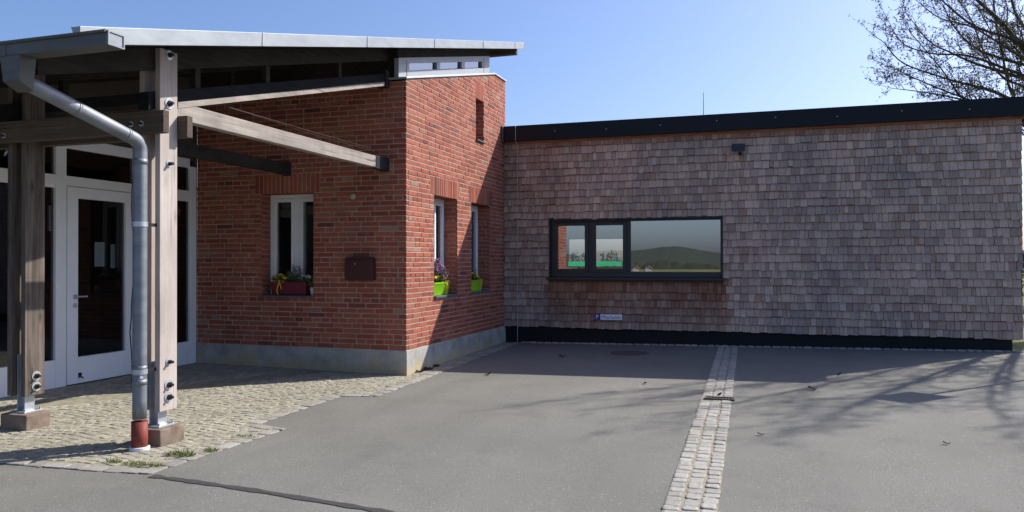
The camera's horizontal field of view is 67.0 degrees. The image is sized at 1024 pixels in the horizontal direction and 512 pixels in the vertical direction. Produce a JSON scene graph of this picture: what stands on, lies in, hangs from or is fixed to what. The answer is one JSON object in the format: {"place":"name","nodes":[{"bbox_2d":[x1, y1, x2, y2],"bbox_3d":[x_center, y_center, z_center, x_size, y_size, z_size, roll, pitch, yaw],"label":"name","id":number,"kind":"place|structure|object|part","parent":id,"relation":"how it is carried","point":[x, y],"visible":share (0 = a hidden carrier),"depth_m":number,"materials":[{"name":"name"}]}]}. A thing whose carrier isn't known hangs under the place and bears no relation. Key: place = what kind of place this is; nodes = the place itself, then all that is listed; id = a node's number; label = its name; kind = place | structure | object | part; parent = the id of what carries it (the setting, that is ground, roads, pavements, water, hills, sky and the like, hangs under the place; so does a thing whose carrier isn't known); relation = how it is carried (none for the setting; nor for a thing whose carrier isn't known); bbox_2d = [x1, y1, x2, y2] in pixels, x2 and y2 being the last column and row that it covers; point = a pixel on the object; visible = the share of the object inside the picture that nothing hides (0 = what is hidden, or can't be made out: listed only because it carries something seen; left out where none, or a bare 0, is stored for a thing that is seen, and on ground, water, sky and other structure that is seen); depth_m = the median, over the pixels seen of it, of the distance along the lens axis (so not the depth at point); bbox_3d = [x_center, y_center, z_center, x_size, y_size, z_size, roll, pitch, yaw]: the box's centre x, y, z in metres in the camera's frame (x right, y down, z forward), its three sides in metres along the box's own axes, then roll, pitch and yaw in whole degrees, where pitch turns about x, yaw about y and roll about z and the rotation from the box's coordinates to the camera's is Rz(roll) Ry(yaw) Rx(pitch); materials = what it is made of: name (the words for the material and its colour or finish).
{"place":"outdoors","nodes":[
{"label":"outdoors","id":0,"kind":"place"},
{"bbox_2d":[0,343,509,471],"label":"cobble pavement","id":1,"kind":"structure","parent":0,"point":[35,449],"depth_m":7.09,"materials":[{"name":"stone"}]},
{"bbox_2d":[106,457,122,462],"bbox_3d":[-2.705,1.385,5.257,0.102,0.036,0.120,0,0,-33],"label":"grass tuft","id":2,"kind":"object","parent":1,"relation":"on","point":[115,461],"visible":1,"depth_m":5.26,"materials":[{"name":"green plant"}]},
{"bbox_2d":[121,460,164,466],"bbox_3d":[-2.466,1.386,5.185,0.355,0.035,0.124,0,0,18],"label":"grass tuft","id":3,"kind":"object","parent":1,"relation":"on","point":[140,463],"visible":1,"depth_m":5.17,"materials":[{"name":"green plant"}]},
{"bbox_2d":[163,448,195,456],"bbox_3d":[-2.328,1.378,5.433,0.265,0.052,0.147,0,0,18],"label":"grass tuft","id":4,"kind":"object","parent":1,"relation":"on","point":[184,453],"visible":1,"depth_m":5.43,"materials":[{"name":"green plant"}]},
{"bbox_2d":[0,343,516,473],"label":"cobble edging","id":5,"kind":"object","parent":1,"relation":"on","point":[182,460],"visible":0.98,"depth_m":5.78,"materials":[{"name":"stone"}]},
{"bbox_2d":[203,447,218,451],"bbox_3d":[-2.157,1.383,5.554,0.127,0.038,0.087,0,0,10],"label":"grass tuft","id":6,"kind":"object","parent":5,"relation":"on","point":[209,449],"visible":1,"depth_m":5.55,"materials":[{"name":"green plant"}]},
{"bbox_2d":[0,342,1023,511],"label":"asphalt yard","id":7,"kind":"structure","parent":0,"point":[532,427],"depth_m":5.64,"materials":[{"name":"grey asphalt"}]},
{"bbox_2d":[149,474,394,511],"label":"asphalt seam","id":8,"kind":"object","parent":7,"relation":"on","point":[306,498],"visible":1,"depth_m":4.51,"materials":[{"name":"black asphalt"}]},
{"bbox_2d":[611,350,648,355],"bbox_3d":[1.690,1.398,11.078,0.540,0.028,0.540,0,0,18],"label":"manhole cover","id":9,"kind":"object","parent":7,"relation":"on","point":[629,353],"visible":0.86,"depth_m":10.98,"materials":[{"name":"metal"}]},
{"bbox_2d":[662,346,737,511],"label":"drain channel","id":10,"kind":"object","parent":7,"relation":"on","point":[693,496],"visible":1,"depth_m":5.41,"materials":[{"name":"stone"}]},
{"bbox_2d":[704,396,734,400],"bbox_3d":[1.986,1.368,7.399,0.280,0.030,0.120,0,0,18],"label":"drain grate","id":11,"kind":"object","parent":10,"relation":"on","point":[718,398],"visible":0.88,"depth_m":7.38,"materials":[{"name":"metal"}]},
{"bbox_2d":[520,341,1022,352],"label":"wall foot setts","id":12,"kind":"structure","parent":7,"relation":"on","point":[959,350],"depth_m":11.36,"materials":[{"name":"stone"}]},
{"bbox_2d":[0,0,1023,260],"label":"sky","id":13,"kind":"structure","parent":0,"point":[580,60],"materials":[{"name":"blue"}]},
{"bbox_2d":[596,266,1023,349],"bbox_3d":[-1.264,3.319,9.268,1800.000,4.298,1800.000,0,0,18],"label":"ground","id":14,"kind":"structure","parent":0,"point":[1017,344],"depth_m":11.83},
{"bbox_2d":[0,77,196,397],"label":"glazed porch","id":15,"kind":"object","parent":14,"relation":"on","point":[87,302],"visible":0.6,"depth_m":10.07,"materials":[{"name":"white paint"}]},
{"bbox_2d":[47,206,50,230],"bbox_3d":[-5.098,-0.420,8.768,0.020,0.280,0.360,0,0,18],"label":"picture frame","id":16,"kind":"object","parent":15,"relation":"attached to","point":[48,218],"visible":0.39,"depth_m":8.60,"materials":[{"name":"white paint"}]},
{"bbox_2d":[94,242,103,266],"bbox_3d":[-4.753,-0.019,8.916,0.002,0.280,0.140,0,0,18],"label":"notice sheet","id":17,"kind":"object","parent":15,"relation":"attached to","point":[98,253],"visible":1,"depth_m":8.90,"materials":[{"name":"paper"}]},
{"bbox_2d":[66,186,132,384],"bbox_3d":[-4.627,0.321,8.754,0.120,2.137,0.940,0,0,18],"label":"door","id":18,"kind":"structure","parent":15,"relation":"in","point":[79,369],"depth_m":8.59,"materials":[{"name":"white paint"}]},
{"bbox_2d":[111,244,114,267],"bbox_3d":[-4.693,0.002,9.102,0.002,0.280,0.070,0,0,18],"label":"notice sheet","id":19,"kind":"object","parent":15,"relation":"attached to","point":[112,255],"visible":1,"depth_m":9.10,"materials":[{"name":"paper"}]},
{"bbox_2d":[0,26,524,446],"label":"entrance canopy","id":20,"kind":"object","parent":14,"relation":"on","point":[157,63],"visible":0.92,"depth_m":6.25,"materials":[{"name":"brown wood"}]},
{"bbox_2d":[0,29,124,62],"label":"roof gutter","id":21,"kind":"object","parent":20,"relation":"attached to","point":[78,43],"visible":1,"depth_m":4.53,"materials":[{"name":"metal"}]},
{"bbox_2d":[0,54,156,451],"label":"downpipe","id":22,"kind":"object","parent":20,"relation":"attached to","point":[18,73],"visible":0.99,"depth_m":5.58,"materials":[{"name":"metal"}]},
{"bbox_2d":[129,173,132,385],"bbox_3d":[-2.767,0.200,5.652,0.073,1.772,0.022,0,-1,38],"label":"cable","id":23,"kind":"object","parent":22,"relation":"hanging from","point":[131,295],"visible":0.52,"depth_m":5.66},
{"bbox_2d":[197,48,506,375],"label":"brick building","id":24,"kind":"structure","parent":14,"relation":"on","point":[429,122],"depth_m":9.93,"materials":[{"name":"brick"}]},
{"bbox_2d":[259,194,313,297],"bbox_3d":[-2.819,-0.133,9.912,0.778,1.325,0.295,0,0,18],"label":"window","id":25,"kind":"structure","parent":24,"relation":"in","point":[298,202],"depth_m":10.00,"materials":[{"name":"white paint"}]},
{"bbox_2d":[269,265,312,294],"bbox_3d":[-2.819,0.302,9.868,0.600,0.391,0.211,0,0,18],"label":"flower box","id":26,"kind":"object","parent":24,"relation":"on","point":[282,285],"visible":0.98,"depth_m":9.83,"materials":[{"name":"plastic"}]},
{"bbox_2d":[307,275,312,294],"bbox_3d":[-2.526,0.351,9.742,0.258,0.292,0.246,0,0,-14],"label":"plant pot","id":27,"kind":"object","parent":24,"relation":"on","point":[311,288],"visible":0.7,"depth_m":9.74,"materials":[{"name":"white ceramic"}]},
{"bbox_2d":[345,257,375,280],"bbox_3d":[-1.850,0.154,9.413,0.370,0.283,0.120,0,0,18],"label":"mailbox","id":28,"kind":"object","parent":24,"relation":"attached to","point":[360,268],"visible":1,"depth_m":9.37,"materials":[{"name":"paint"}]},
{"bbox_2d":[434,257,449,295],"bbox_3d":[-0.996,0.272,10.454,0.239,0.505,0.642,0,0,18],"label":"flower box","id":29,"kind":"object","parent":24,"relation":"on","point":[441,286],"visible":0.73,"depth_m":10.38,"materials":[{"name":"plastic"}]},
{"bbox_2d":[434,198,459,297],"bbox_3d":[-0.997,-0.118,10.499,0.295,1.351,0.817,0,0,18],"label":"window","id":30,"kind":"structure","parent":24,"relation":"in","point":[437,202],"depth_m":10.82,"materials":[{"name":"white paint"}]},
{"bbox_2d":[471,261,482,291],"bbox_3d":[-0.576,0.307,11.688,0.258,0.453,0.592,0,0,18],"label":"flower box","id":31,"kind":"object","parent":24,"relation":"on","point":[476,284],"visible":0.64,"depth_m":11.65,"materials":[{"name":"plastic"}]},
{"bbox_2d":[471,205,491,293],"bbox_3d":[-0.579,-0.110,11.793,0.295,1.351,0.817,0,0,18],"label":"window","id":32,"kind":"structure","parent":24,"relation":"in","point":[474,209],"depth_m":12.11,"materials":[{"name":"white paint"}]},
{"bbox_2d":[502,96,1023,350],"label":"shingled building","id":33,"kind":"structure","parent":14,"relation":"on","point":[891,226],"depth_m":11.47,"materials":[{"name":"brown wood"}]},
{"bbox_2d":[515,125,518,342],"bbox_3d":[0.097,-0.341,12.723,0.028,3.604,0.252,0,0,18],"label":"lightning conductor","id":34,"kind":"object","parent":33,"relation":"attached to","point":[517,236],"visible":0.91,"depth_m":12.69,"materials":[{"name":"metal"}]},
{"bbox_2d":[568,252,626,277],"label":"paper meadow","id":35,"kind":"structure","parent":33,"relation":"attached to","point":[598,263],"depth_m":17.66,"materials":[{"name":"teal paper"}]},
{"bbox_2d":[567,238,627,277],"bbox_3d":[1.964,0.044,17.757,1.500,1.000,0.060,0,0,18],"label":"rear window","id":36,"kind":"structure","parent":33,"relation":"in","point":[567,238],"depth_m":17.94,"materials":[{"name":"metal"}]},
{"bbox_2d":[595,314,622,320],"bbox_3d":[1.524,0.965,12.223,0.446,0.100,0.008,0,0,18],"label":"parking sign","id":37,"kind":"object","parent":33,"relation":"attached to","point":[619,317],"visible":1,"depth_m":12.21,"materials":[{"name":"metal"}]},
{"bbox_2d":[546,216,724,280],"bbox_3d":[1.909,-0.111,12.175,2.792,0.980,0.175,0,0,18],"label":"long window","id":38,"kind":"structure","parent":33,"relation":"in","point":[590,270],"depth_m":12.28,"materials":[{"name":"metal"}]},
{"bbox_2d":[705,242,721,277],"bbox_3d":[4.492,0.471,15.072,1.400,1.500,0.648,0,0,18],"label":"cupboard","id":39,"kind":"object","parent":33,"relation":"on","point":[712,258],"visible":0.12,"depth_m":14.96,"materials":[{"name":"wood"}]},
{"bbox_3d":[4.066,0.450,14.893,0.660,1.400,0.046,0,0,18],"label":"door","id":40,"kind":"part","parent":39,"relation":"part of","materials":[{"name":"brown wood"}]},
{"bbox_2d":[732,143,744,155],"bbox_3d":[3.393,-1.595,11.602,0.190,0.183,0.170,0,0,18],"label":"floodlight","id":41,"kind":"object","parent":33,"relation":"attached to","point":[738,147],"visible":1,"depth_m":11.54,"materials":[{"name":"metal"}]},
{"bbox_2d":[569,250,1023,273],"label":"forest","id":42,"kind":"object","parent":14,"relation":"on","point":[573,256],"visible":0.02,"depth_m":367.78,"materials":[{"name":"green plant"}]},
{"bbox_2d":[849,0,1023,135],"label":"budding tree","id":43,"kind":"object","parent":14,"relation":"on","point":[1003,42],"visible":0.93,"depth_m":13.35,"materials":[{"name":"brown plant"}]}
]}

